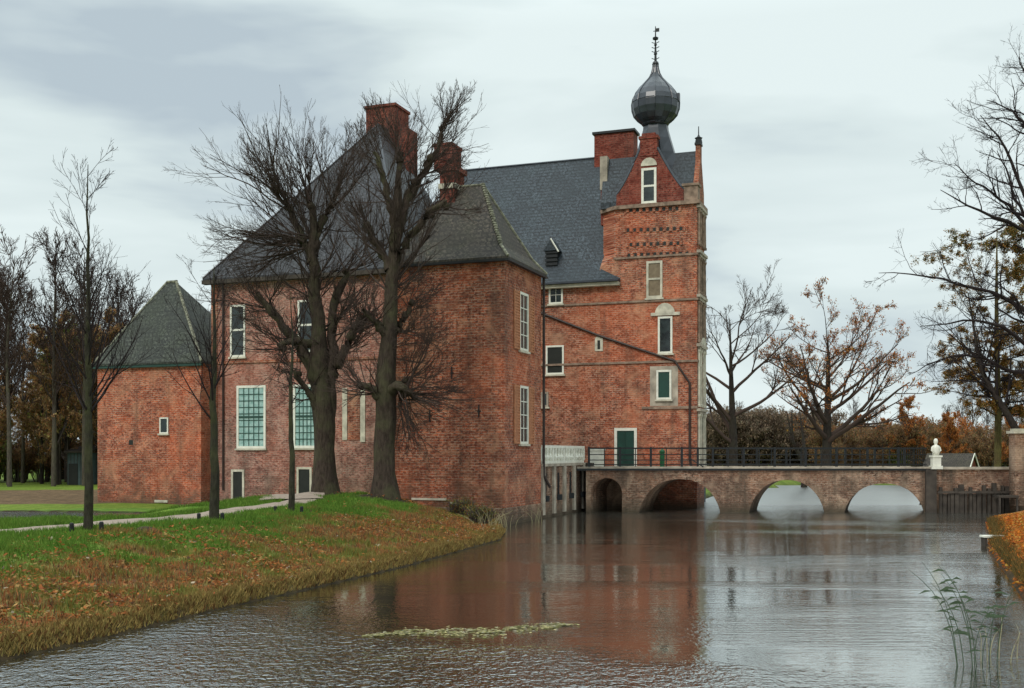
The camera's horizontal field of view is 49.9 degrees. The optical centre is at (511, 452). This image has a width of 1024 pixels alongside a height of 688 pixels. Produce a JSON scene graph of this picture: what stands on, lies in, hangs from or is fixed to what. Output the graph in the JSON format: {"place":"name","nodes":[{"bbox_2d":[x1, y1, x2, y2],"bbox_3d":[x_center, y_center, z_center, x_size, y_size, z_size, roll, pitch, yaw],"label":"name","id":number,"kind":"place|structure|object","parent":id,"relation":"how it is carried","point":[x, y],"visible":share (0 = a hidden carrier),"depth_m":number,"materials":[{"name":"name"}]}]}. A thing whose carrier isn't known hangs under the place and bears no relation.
{"place":"outdoors","nodes":[
{"label":"outdoors","id":0,"kind":"place"},
{"bbox_2d":[0,498,319,531],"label":"path","id":1,"kind":"structure","parent":0,"point":[229,510],"depth_m":43.53,"materials":[{"name":"concrete"}]},
{"bbox_2d":[0,522,505,656],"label":"grass fringe","id":2,"kind":"object","parent":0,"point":[226,596],"depth_m":28.28,"materials":[{"name":"plant"}]},
{"bbox_2d":[259,492,324,500],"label":"path","id":3,"kind":"structure","parent":0,"point":[304,495],"depth_m":58.29,"materials":[{"name":"concrete"}]},
{"bbox_2d":[0,485,1023,687],"bbox_3d":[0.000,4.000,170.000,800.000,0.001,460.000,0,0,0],"label":"water","id":4,"kind":"structure","parent":0,"point":[788,586],"depth_m":26.75,"materials":[{"name":"black liquid"}]},
{"bbox_2d":[362,622,580,638],"bbox_3d":[-0.792,3.980,24.515,5.129,0.041,1.955,0,0,-13],"label":"floating weed","id":5,"kind":"object","parent":4,"relation":"on","point":[459,633],"visible":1,"depth_m":24.59,"materials":[{"name":"green plant"}]},
{"bbox_2d":[456,509,508,525],"bbox_3d":[-1.353,3.496,53.871,2.789,1.613,0.692,0,0,0],"label":"reed clump","id":6,"kind":"object","parent":4,"relation":"in","point":[495,523],"visible":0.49,"depth_m":53.83,"materials":[{"name":"plant"}]},
{"bbox_2d":[908,561,980,667],"bbox_3d":[8.224,3.155,20.724,1.378,2.292,0.720,0,0,0],"label":"reed clump","id":7,"kind":"object","parent":4,"relation":"in","point":[945,589],"visible":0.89,"depth_m":20.64,"materials":[{"name":"green"}]},
{"bbox_2d":[963,588,1019,662],"bbox_3d":[9.102,3.404,21.050,1.000,1.794,0.569,0,0,-13],"label":"reed clump","id":8,"kind":"object","parent":4,"relation":"in","point":[989,614],"visible":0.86,"depth_m":20.99,"materials":[{"name":"green"}]},
{"bbox_2d":[979,617,1019,662],"bbox_3d":[9.772,3.744,21.402,1.711,1.114,0.821,0,0,-15],"label":"reed clump","id":9,"kind":"object","parent":4,"relation":"in","point":[999,645],"visible":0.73,"depth_m":21.39,"materials":[{"name":"plant"}]},
{"bbox_2d":[0,467,1023,661],"bbox_3d":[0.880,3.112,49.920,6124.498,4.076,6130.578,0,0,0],"label":"ground","id":10,"kind":"structure","parent":0,"point":[29,495],"depth_m":38.87,"materials":[{"name":"plant"}]},
{"bbox_2d":[0,436,15,476],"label":"bush","id":11,"kind":"object","parent":10,"relation":"on","point":[3,466],"visible":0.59,"depth_m":120.89,"materials":[{"name":"green plant"}]},
{"bbox_2d":[0,255,26,399],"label":"bare tree","id":12,"kind":"object","parent":10,"relation":"on","point":[1,347],"visible":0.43,"depth_m":106.04,"materials":[{"name":"brown plant"}]},
{"bbox_2d":[0,370,27,461],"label":"leafy tree","id":13,"kind":"object","parent":10,"relation":"on","point":[3,415],"visible":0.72,"depth_m":110.78,"materials":[{"name":"brown plant"}]},
{"bbox_2d":[0,260,34,484],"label":"bare tree","id":14,"kind":"object","parent":10,"relation":"on","point":[14,378],"visible":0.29,"depth_m":111.11,"materials":[{"name":"brown plant"}]},
{"bbox_2d":[0,285,34,480],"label":"bare tree","id":15,"kind":"object","parent":10,"relation":"on","point":[13,376],"visible":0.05,"depth_m":125.97,"materials":[{"name":"brown plant"}]},
{"bbox_2d":[2,388,39,479],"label":"leafy tree","id":16,"kind":"object","parent":10,"relation":"on","point":[17,427],"visible":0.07,"depth_m":132.91,"materials":[{"name":"brown plant"}]},
{"bbox_2d":[0,224,46,486],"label":"bare tree","id":17,"kind":"object","parent":10,"relation":"on","point":[17,353],"visible":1,"depth_m":103.91,"materials":[{"name":"brown plant"}]},
{"bbox_2d":[0,435,46,481],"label":"bush","id":18,"kind":"object","parent":10,"relation":"on","point":[16,462],"visible":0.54,"depth_m":121.99,"materials":[{"name":"green plant"}]},
{"bbox_2d":[2,283,45,482],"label":"bare tree","id":19,"kind":"object","parent":10,"relation":"on","point":[23,443],"visible":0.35,"depth_m":117.99,"materials":[{"name":"brown plant"}]},
{"bbox_2d":[15,346,49,479],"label":"leafy tree","id":20,"kind":"object","parent":10,"relation":"on","point":[29,400],"visible":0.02,"depth_m":130.02,"materials":[{"name":"brown plant"}]},
{"bbox_2d":[12,361,63,483],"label":"leafy tree","id":21,"kind":"object","parent":10,"relation":"on","point":[27,422],"visible":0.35,"depth_m":114.15,"materials":[{"name":"brown plant"}]},
{"bbox_2d":[12,434,63,481],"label":"bush","id":22,"kind":"object","parent":10,"relation":"on","point":[47,468],"visible":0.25,"depth_m":122.83,"materials":[{"name":"green plant"}]},
{"bbox_2d":[16,226,85,485],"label":"bare tree","id":23,"kind":"object","parent":10,"relation":"on","point":[54,376],"visible":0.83,"depth_m":106.68,"materials":[{"name":"brown plant"}]},
{"bbox_2d":[25,270,85,483],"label":"bare tree","id":24,"kind":"object","parent":10,"relation":"on","point":[48,307],"visible":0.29,"depth_m":112.78,"materials":[{"name":"brown plant"}]},
{"bbox_2d":[20,311,93,484],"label":"leafy tree","id":25,"kind":"object","parent":10,"relation":"on","point":[64,404],"visible":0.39,"depth_m":110.64,"materials":[{"name":"brown plant"}]},
{"bbox_2d":[26,319,93,481],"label":"leafy tree","id":26,"kind":"object","parent":10,"relation":"on","point":[66,441],"visible":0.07,"depth_m":121.71,"materials":[{"name":"brown plant"}]},
{"bbox_2d":[61,432,80,463],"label":"bush","id":27,"kind":"object","parent":10,"relation":"on","point":[72,444],"visible":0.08,"depth_m":124.14,"materials":[{"name":"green plant"}]},
{"bbox_2d":[63,446,96,484],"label":"shed","id":28,"kind":"structure","parent":10,"relation":"on","point":[74,466],"depth_m":112.04,"materials":[{"name":"wood"}]},
{"bbox_2d":[68,464,77,484],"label":"door","id":29,"kind":"structure","parent":28,"relation":"in","point":[72,468],"depth_m":112.01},
{"bbox_2d":[51,235,115,485],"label":"bare tree","id":30,"kind":"object","parent":10,"relation":"on","point":[74,319],"visible":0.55,"depth_m":107.74,"materials":[{"name":"brown plant"}]},
{"bbox_2d":[73,378,96,448],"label":"leafy tree","id":31,"kind":"object","parent":10,"relation":"on","point":[95,435],"visible":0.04,"depth_m":113.75,"materials":[{"name":"brown plant"}]},
{"bbox_2d":[56,306,124,441],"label":"leafy tree","id":32,"kind":"object","parent":10,"relation":"on","point":[78,418],"visible":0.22,"depth_m":110.76,"materials":[{"name":"brown plant"}]},
{"bbox_2d":[22,139,163,530],"bbox_3d":[-13.144,-3.737,35.072,4.243,12.524,4.702,0,0,-29],"label":"young tree","id":33,"kind":"object","parent":10,"relation":"on","point":[87,407],"visible":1,"depth_m":34.92,"materials":[{"name":"brown plant"}]},
{"bbox_2d":[73,264,113,388],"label":"bare tree","id":34,"kind":"object","parent":10,"relation":"on","point":[101,298],"visible":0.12,"depth_m":125.16,"materials":[{"name":"brown plant"}]},
{"bbox_2d":[96,305,132,414],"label":"bare tree","id":35,"kind":"object","parent":10,"relation":"on","point":[122,320],"visible":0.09,"depth_m":112.78,"materials":[{"name":"brown plant"}]},
{"bbox_2d":[94,267,140,372],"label":"bare tree","id":36,"kind":"object","parent":10,"relation":"on","point":[115,293],"visible":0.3,"depth_m":121.20,"materials":[{"name":"brown plant"}]},
{"bbox_2d":[111,269,150,324],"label":"bare tree","id":37,"kind":"object","parent":10,"relation":"on","point":[132,301],"visible":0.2,"depth_m":132.80,"materials":[{"name":"brown plant"}]},
{"bbox_2d":[154,249,261,518],"bbox_3d":[-11.488,-2.563,41.084,3.476,10.365,3.446,0,0,-28],"label":"young tree","id":38,"kind":"object","parent":10,"relation":"on","point":[215,479],"visible":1,"depth_m":41.36,"materials":[{"name":"brown plant"}]},
{"bbox_2d":[0,489,499,638],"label":"grass","id":39,"kind":"structure","parent":10,"relation":"on","point":[8,537],"depth_m":35.08,"materials":[{"name":"plant"}]},
{"bbox_2d":[0,491,500,635],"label":"fallen leaves","id":40,"kind":"object","parent":10,"relation":"on","point":[41,588],"visible":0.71,"depth_m":31.51,"materials":[{"name":"plant"}]},
{"bbox_2d":[163,85,406,492],"bbox_3d":[-12.259,-8.468,59.408,13.830,21.518,9.785,0,0,0],"label":"lime tree","id":41,"kind":"object","parent":10,"relation":"on","point":[324,478],"visible":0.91,"depth_m":59.56,"materials":[{"name":"brown plant"}]},
{"bbox_2d":[275,292,314,510],"bbox_3d":[-9.132,-2.142,46.917,1.894,9.556,1.718,0,0,0],"label":"young tree","id":42,"kind":"object","parent":10,"relation":"on","point":[291,503],"visible":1,"depth_m":46.92,"materials":[{"name":"brown plant"}]},
{"bbox_2d":[91,26,707,524],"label":"castle","id":43,"kind":"structure","parent":10,"relation":"on","point":[571,304],"depth_m":79.04,"materials":[{"name":"red brick"}]},
{"bbox_2d":[157,417,169,434],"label":"window","id":44,"kind":"structure","parent":43,"relation":"in","point":[163,422],"depth_m":79.53,"materials":[{"name":"white paint"}]},
{"bbox_2d":[228,305,246,358],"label":"window","id":45,"kind":"structure","parent":43,"relation":"in","point":[236,353],"depth_m":79.17,"materials":[{"name":"glass"}]},
{"bbox_2d":[231,469,243,498],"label":"door","id":46,"kind":"structure","parent":43,"relation":"in","point":[237,476],"depth_m":79.17,"materials":[{"name":"wood"}]},
{"bbox_2d":[235,385,266,449],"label":"window","id":47,"kind":"structure","parent":43,"relation":"in","point":[250,403],"depth_m":78.76,"materials":[{"name":"glass"}]},
{"bbox_2d":[293,384,313,449],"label":"window","id":48,"kind":"structure","parent":43,"relation":"in","point":[303,428],"depth_m":77.31,"materials":[{"name":"glass"}]},
{"bbox_2d":[297,300,310,351],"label":"window","id":49,"kind":"structure","parent":43,"relation":"in","point":[307,315],"depth_m":77.26,"materials":[{"name":"glass"}]},
{"bbox_2d":[296,467,311,493],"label":"door","id":50,"kind":"structure","parent":43,"relation":"in","point":[303,474],"depth_m":77.31,"materials":[{"name":"wood"}]},
{"bbox_2d":[348,390,359,439],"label":"blocked window","id":51,"kind":"structure","parent":43,"relation":"in","point":[353,409],"depth_m":75.95,"materials":[{"name":"brick"}]},
{"bbox_2d":[514,289,533,353],"bbox_3d":[0.706,-7.562,63.989,0.210,3.495,3.433,0,0,20],"label":"window","id":52,"kind":"structure","parent":43,"relation":"in","point":[523,302],"depth_m":63.97,"materials":[{"name":"white paint"}]},
{"bbox_2d":[514,384,533,445],"bbox_3d":[0.706,-2.151,63.989,0.210,3.495,3.433,0,0,20],"label":"window","id":53,"kind":"structure","parent":43,"relation":"in","point":[523,395],"depth_m":63.97,"materials":[{"name":"white paint"}]},
{"bbox_2d":[545,345,564,375],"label":"window","id":54,"kind":"structure","parent":43,"relation":"in","point":[554,353],"depth_m":81.80,"materials":[{"name":"glass"}]},
{"bbox_2d":[547,288,563,305],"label":"window","id":55,"kind":"structure","parent":43,"relation":"in","point":[555,295],"depth_m":81.76,"materials":[{"name":"white paint"}]},
{"bbox_2d":[614,428,636,465],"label":"door","id":56,"kind":"structure","parent":43,"relation":"in","point":[623,437],"depth_m":79.96,"materials":[{"name":"green paint"}]},
{"bbox_2d":[641,167,656,203],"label":"window","id":57,"kind":"structure","parent":43,"relation":"in","point":[648,175],"depth_m":79.38,"materials":[{"name":"white paint"}]},
{"bbox_2d":[645,260,663,299],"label":"window","id":58,"kind":"structure","parent":43,"relation":"in","point":[653,269],"depth_m":79.24,"materials":[{"name":"wood"}]},
{"bbox_2d":[655,370,672,400],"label":"window","id":59,"kind":"structure","parent":43,"relation":"in","point":[663,377],"depth_m":78.99,"materials":[{"name":"white paint"}]},
{"bbox_2d":[658,316,673,354],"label":"window","id":60,"kind":"structure","parent":43,"relation":"in","point":[664,322],"depth_m":78.95,"materials":[{"name":"glass"}]},
{"bbox_2d":[310,79,497,499],"bbox_3d":[-5.531,-8.566,57.161,10.122,21.930,8.198,0,0,0],"label":"lime tree","id":61,"kind":"object","parent":10,"relation":"on","point":[387,388],"visible":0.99,"depth_m":56.61,"materials":[{"name":"brown plant"}]},
{"bbox_2d":[444,496,477,515],"bbox_3d":[-2.704,2.921,58.937,1.810,1.409,1.695,0,0,-38],"label":"bush","id":62,"kind":"object","parent":10,"relation":"on","point":[455,509],"visible":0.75,"depth_m":58.74,"materials":[{"name":"green plant"}]},
{"bbox_2d":[459,500,499,523],"bbox_3d":[-1.654,3.052,54.970,2.041,1.486,1.686,0,0,29],"label":"bush","id":63,"kind":"object","parent":10,"relation":"on","point":[474,513],"visible":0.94,"depth_m":54.80,"materials":[{"name":"green plant"}]},
{"bbox_2d":[541,445,603,517],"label":"terrace","id":64,"kind":"structure","parent":10,"relation":"on","point":[565,493],"depth_m":71.39,"materials":[{"name":"wood"}]},
{"bbox_2d":[706,408,755,465],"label":"bush","id":65,"kind":"object","parent":10,"relation":"on","point":[724,431],"visible":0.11,"depth_m":168.80,"materials":[{"name":"brown plant"}]},
{"bbox_2d":[706,404,767,465],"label":"bush","id":66,"kind":"object","parent":10,"relation":"on","point":[714,435],"visible":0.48,"depth_m":166.65,"materials":[{"name":"brown plant"}]},
{"bbox_2d":[712,404,784,465],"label":"bush","id":67,"kind":"object","parent":10,"relation":"on","point":[763,430],"visible":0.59,"depth_m":165.95,"materials":[{"name":"brown plant"}]},
{"bbox_2d":[577,447,929,512],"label":"bridge","id":68,"kind":"structure","parent":10,"relation":"on","point":[743,488],"depth_m":73.90,"materials":[{"name":"brick"}]},
{"bbox_2d":[659,449,664,466],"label":"litter bin","id":69,"kind":"object","parent":68,"relation":"on","point":[662,457],"visible":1,"depth_m":76.95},
{"bbox_2d":[737,411,783,465],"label":"bush","id":70,"kind":"object","parent":10,"relation":"on","point":[774,420],"visible":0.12,"depth_m":167.78,"materials":[{"name":"brown plant"}]},
{"bbox_2d":[706,258,820,465],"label":"bare tree","id":71,"kind":"object","parent":10,"relation":"on","point":[731,427],"visible":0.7,"depth_m":117.43,"materials":[{"name":"brown plant"}]},
{"bbox_2d":[735,407,800,465],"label":"bush","id":72,"kind":"object","parent":10,"relation":"on","point":[779,435],"visible":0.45,"depth_m":166.82,"materials":[{"name":"brown plant"}]},
{"bbox_2d":[764,408,823,465],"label":"bush","id":73,"kind":"object","parent":10,"relation":"on","point":[798,440],"visible":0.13,"depth_m":173.27,"materials":[{"name":"brown plant"}]},
{"bbox_2d":[790,407,842,465],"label":"bush","id":74,"kind":"object","parent":10,"relation":"on","point":[834,421],"visible":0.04,"depth_m":180.92,"materials":[{"name":"brown plant"}]},
{"bbox_2d":[792,409,849,463],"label":"bush","id":75,"kind":"object","parent":10,"relation":"on","point":[843,416],"visible":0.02,"depth_m":182.10,"materials":[{"name":"brown plant"}]},
{"bbox_2d":[800,420,862,463],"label":"bush","id":76,"kind":"object","parent":10,"relation":"on","point":[846,439],"visible":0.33,"depth_m":157.16,"materials":[{"name":"brown plant"}]},
{"bbox_2d":[813,440,849,465],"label":"bush","id":77,"kind":"object","parent":10,"relation":"on","point":[839,456],"visible":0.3,"depth_m":150.96,"materials":[{"name":"brown plant"}]},
{"bbox_2d":[753,276,939,465],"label":"bare tree","id":78,"kind":"object","parent":10,"relation":"on","point":[827,435],"visible":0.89,"depth_m":136.90,"materials":[{"name":"brown plant"}]},
{"bbox_2d":[845,396,860,424],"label":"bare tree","id":79,"kind":"object","parent":10,"relation":"on","point":[854,410],"visible":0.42,"depth_m":216.12,"materials":[{"name":"brown plant"}]},
{"bbox_2d":[842,443,871,465],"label":"bush","id":80,"kind":"object","parent":10,"relation":"on","point":[855,451],"visible":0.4,"depth_m":155.69,"materials":[{"name":"brown plant"}]},
{"bbox_2d":[840,420,886,461],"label":"bush","id":81,"kind":"object","parent":10,"relation":"on","point":[859,431],"visible":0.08,"depth_m":163.55,"materials":[{"name":"brown plant"}]},
{"bbox_2d":[857,449,887,465],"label":"bush","id":82,"kind":"object","parent":10,"relation":"on","point":[877,457],"visible":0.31,"depth_m":152.24,"materials":[{"name":"brown plant"}]},
{"bbox_2d":[853,419,900,465],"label":"bush","id":83,"kind":"object","parent":10,"relation":"on","point":[869,437],"visible":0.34,"depth_m":157.41,"materials":[{"name":"brown plant"}]},
{"bbox_2d":[884,449,911,466],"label":"bush","id":84,"kind":"object","parent":10,"relation":"on","point":[892,457],"visible":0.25,"depth_m":150.06,"materials":[{"name":"brown plant"}]},
{"bbox_2d":[876,421,934,466],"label":"bush","id":85,"kind":"object","parent":10,"relation":"on","point":[900,434],"visible":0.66,"depth_m":149.61,"materials":[{"name":"brown plant"}]},
{"bbox_2d":[885,394,927,455],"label":"leafy tree","id":86,"kind":"object","parent":10,"relation":"on","point":[902,411],"visible":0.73,"depth_m":149.37,"materials":[{"name":"brown plant"}]},
{"bbox_2d":[890,411,963,466],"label":"bush","id":87,"kind":"object","parent":10,"relation":"on","point":[931,427],"visible":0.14,"depth_m":153.73,"materials":[{"name":"brown plant"}]},
{"bbox_2d":[863,27,1023,386],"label":"oak tree","id":88,"kind":"object","parent":10,"relation":"on","point":[1015,303],"visible":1,"depth_m":60.70,"materials":[{"name":"brown plant"}]},
{"bbox_2d":[936,410,971,452],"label":"leafy tree","id":89,"kind":"object","parent":10,"relation":"on","point":[950,431],"visible":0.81,"depth_m":145.72,"materials":[{"name":"brown plant"}]},
{"bbox_2d":[939,430,978,452],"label":"bush","id":90,"kind":"object","parent":10,"relation":"on","point":[963,443],"visible":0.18,"depth_m":156.10,"materials":[{"name":"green plant"}]},
{"bbox_2d":[934,412,989,435],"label":"bush","id":91,"kind":"object","parent":10,"relation":"on","point":[963,424],"visible":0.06,"depth_m":172.51,"materials":[{"name":"brown plant"}]},
{"bbox_2d":[948,381,975,429],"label":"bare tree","id":92,"kind":"object","parent":10,"relation":"on","point":[962,406],"visible":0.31,"depth_m":213.86,"materials":[{"name":"brown plant"}]},
{"bbox_2d":[911,203,1023,466],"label":"larch tree","id":93,"kind":"object","parent":10,"relation":"on","point":[1018,278],"visible":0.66,"depth_m":87.79,"materials":[{"name":"brown plant"}]},
{"bbox_2d":[916,250,1023,428],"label":"bare tree","id":94,"kind":"object","parent":10,"relation":"on","point":[984,378],"visible":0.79,"depth_m":85.19,"materials":[{"name":"brown plant"}]},
{"bbox_2d":[961,382,985,429],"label":"tree","id":95,"kind":"object","parent":10,"relation":"on","point":[970,398],"visible":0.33,"depth_m":192.71,"materials":[{"name":"brown plant"}]},
{"bbox_2d":[925,467,1023,513],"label":"quay wall","id":96,"kind":"structure","parent":10,"relation":"on","point":[966,489],"depth_m":73.80,"materials":[{"name":"brick"}]},
{"bbox_2d":[929,438,942,468],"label":"statue","id":97,"kind":"object","parent":96,"relation":"on","point":[935,459],"visible":1,"depth_m":73.61,"materials":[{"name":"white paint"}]},
{"bbox_2d":[1006,429,1023,505],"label":"gate pier","id":98,"kind":"structure","parent":96,"relation":"on","point":[1016,461],"depth_m":72.90,"materials":[{"name":"brick"}]},
{"bbox_2d":[962,434,1008,466],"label":"bush","id":99,"kind":"object","parent":10,"relation":"on","point":[977,446],"visible":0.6,"depth_m":151.12,"materials":[{"name":"brown plant"}]},
{"bbox_2d":[980,394,992,466],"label":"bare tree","id":100,"kind":"object","parent":10,"relation":"on","point":[988,417],"visible":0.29,"depth_m":228.85,"materials":[{"name":"brown plant"}]},
{"bbox_2d":[979,535,1002,545],"bbox_3d":[20.659,4.070,47.312,0.900,1.060,0.500,0,0,0],"label":"landing board","id":101,"kind":"object","parent":10,"relation":"on","point":[984,540],"visible":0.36,"depth_m":47.20,"materials":[{"name":"white paint"}]},
{"bbox_2d":[967,419,1023,466],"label":"bush","id":102,"kind":"object","parent":10,"relation":"on","point":[990,432],"visible":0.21,"depth_m":153.06,"materials":[{"name":"brown plant"}]},
{"bbox_2d":[985,511,1023,591],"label":"fallen leaves","id":103,"kind":"object","parent":10,"relation":"on","point":[1017,518],"visible":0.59,"depth_m":47.10,"materials":[{"name":"plant"}]},
{"bbox_2d":[986,513,1023,585],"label":"grass fringe","id":104,"kind":"object","parent":10,"relation":"on","point":[995,529],"depth_m":41.44,"materials":[{"name":"plant"}]},
{"bbox_2d":[988,519,1023,578],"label":"grass","id":105,"kind":"structure","parent":10,"relation":"on","point":[1013,537],"depth_m":46.54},
{"bbox_2d":[1001,403,1023,461],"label":"leafy tree","id":106,"kind":"object","parent":10,"relation":"on","point":[1003,449],"visible":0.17,"depth_m":120.26,"materials":[{"name":"brown plant"}]},
{"bbox_2d":[0,0,1023,442],"label":"sky","id":107,"kind":"structure","parent":0,"point":[811,116],"materials":[{"name":"grey"}]},
{"bbox_2d":[785,411,807,486],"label":"pollarded tree","id":108,"kind":"object","parent":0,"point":[794,444],"visible":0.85,"depth_m":127.88,"materials":[{"name":"brown plant"}]},
{"bbox_2d":[922,453,979,466],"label":"brick house","id":109,"kind":"structure","parent":0,"point":[959,460],"depth_m":120.58,"materials":[{"name":"grey tile"}]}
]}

